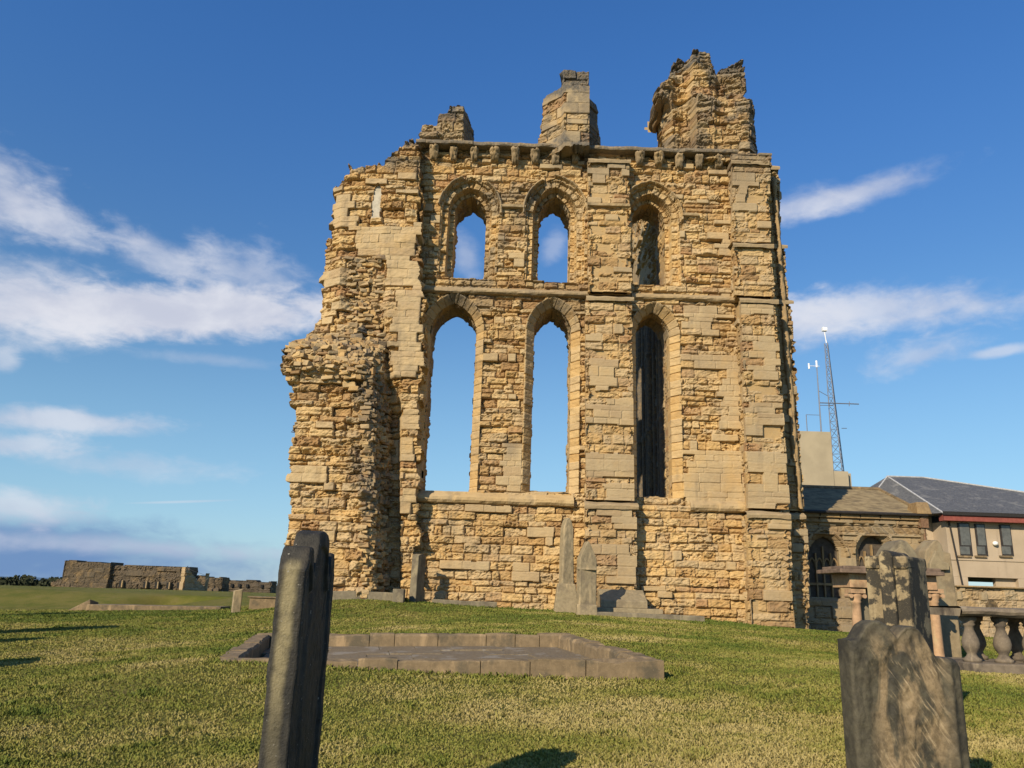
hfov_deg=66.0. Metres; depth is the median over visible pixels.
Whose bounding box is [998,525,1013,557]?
window
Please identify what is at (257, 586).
fort wall
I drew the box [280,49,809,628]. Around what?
ruined priory
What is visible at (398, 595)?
stone block
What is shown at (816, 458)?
concrete tower
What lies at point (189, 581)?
fort wall
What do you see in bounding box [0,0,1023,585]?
sky
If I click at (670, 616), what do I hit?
ledger slab
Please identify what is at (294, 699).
headstone
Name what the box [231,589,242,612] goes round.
stone post
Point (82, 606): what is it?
fallen stone
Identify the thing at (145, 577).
fort wall
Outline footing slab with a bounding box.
[86,604,229,610]
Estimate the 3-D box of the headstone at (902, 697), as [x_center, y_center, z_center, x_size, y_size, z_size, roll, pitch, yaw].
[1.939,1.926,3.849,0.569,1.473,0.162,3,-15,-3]
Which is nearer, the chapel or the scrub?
the chapel
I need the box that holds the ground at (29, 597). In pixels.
[0,585,1023,767]
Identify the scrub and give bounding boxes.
[0,574,61,586]
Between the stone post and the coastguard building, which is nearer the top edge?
the coastguard building
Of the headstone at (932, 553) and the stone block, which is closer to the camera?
the headstone at (932, 553)
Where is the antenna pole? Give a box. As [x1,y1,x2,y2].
[806,360,832,431]
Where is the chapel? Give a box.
[798,485,931,631]
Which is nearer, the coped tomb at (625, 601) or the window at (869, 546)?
the coped tomb at (625, 601)
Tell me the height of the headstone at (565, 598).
3.127 m
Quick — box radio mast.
[820,327,858,470]
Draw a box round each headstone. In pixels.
[258,530,334,767]
[409,554,425,601]
[553,518,575,612]
[575,541,596,615]
[837,620,969,767]
[914,540,961,657]
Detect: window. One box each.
[808,537,839,597]
[858,536,881,565]
[957,523,972,557]
[974,524,987,557]
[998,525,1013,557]
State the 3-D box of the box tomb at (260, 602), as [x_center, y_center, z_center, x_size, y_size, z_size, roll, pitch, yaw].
[-8.432,7.735,27.517,1.420,0.595,0.800,2,-15,0]
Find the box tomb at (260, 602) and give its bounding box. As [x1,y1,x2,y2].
[248,596,275,608]
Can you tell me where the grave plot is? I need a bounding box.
[220,632,663,680]
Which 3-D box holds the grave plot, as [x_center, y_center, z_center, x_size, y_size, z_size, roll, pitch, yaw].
[-1.270,3.900,11.065,5.961,0.749,4.419,2,-15,0]
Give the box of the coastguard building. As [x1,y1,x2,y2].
[871,475,1023,586]
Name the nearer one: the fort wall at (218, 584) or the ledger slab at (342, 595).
the ledger slab at (342, 595)
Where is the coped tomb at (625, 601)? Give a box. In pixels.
[597,589,662,613]
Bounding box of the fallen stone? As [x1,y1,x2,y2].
[66,600,97,610]
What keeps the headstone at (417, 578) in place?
on the ground at (29, 597)
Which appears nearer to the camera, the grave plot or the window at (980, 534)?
the grave plot
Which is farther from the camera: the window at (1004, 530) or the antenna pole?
the antenna pole
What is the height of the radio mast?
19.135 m
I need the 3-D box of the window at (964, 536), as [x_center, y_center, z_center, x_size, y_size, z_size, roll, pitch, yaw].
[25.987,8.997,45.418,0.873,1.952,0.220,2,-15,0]
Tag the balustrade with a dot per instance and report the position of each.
(973, 643)
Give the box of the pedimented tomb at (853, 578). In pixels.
[816,540,944,656]
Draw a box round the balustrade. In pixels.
[929,606,1023,674]
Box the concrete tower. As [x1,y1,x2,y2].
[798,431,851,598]
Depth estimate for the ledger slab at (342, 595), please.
22.57 m
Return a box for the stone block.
[392,589,404,602]
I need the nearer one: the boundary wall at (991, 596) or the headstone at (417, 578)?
the headstone at (417, 578)
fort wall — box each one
[51,579,61,586]
[60,560,123,587]
[109,563,197,589]
[179,566,209,590]
[196,575,229,591]
[229,580,276,592]
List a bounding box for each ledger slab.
[332,591,392,600]
[432,599,496,607]
[597,612,704,621]
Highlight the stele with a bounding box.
[864,550,933,652]
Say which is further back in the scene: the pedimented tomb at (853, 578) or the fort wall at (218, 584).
the fort wall at (218, 584)
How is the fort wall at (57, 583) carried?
on the ground at (29, 597)
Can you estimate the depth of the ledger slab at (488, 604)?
23.21 m
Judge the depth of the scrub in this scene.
107.56 m
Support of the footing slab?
on the ground at (29, 597)
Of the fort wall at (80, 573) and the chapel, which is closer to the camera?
the chapel
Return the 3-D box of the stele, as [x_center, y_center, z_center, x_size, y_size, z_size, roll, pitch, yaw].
[2.973,2.094,5.976,0.300,1.610,0.526,-12,-20,42]
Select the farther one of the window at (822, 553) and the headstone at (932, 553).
the window at (822, 553)
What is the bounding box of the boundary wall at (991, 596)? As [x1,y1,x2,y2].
[955,585,1023,637]
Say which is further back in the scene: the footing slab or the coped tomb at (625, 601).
the footing slab
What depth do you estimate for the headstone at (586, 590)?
21.81 m

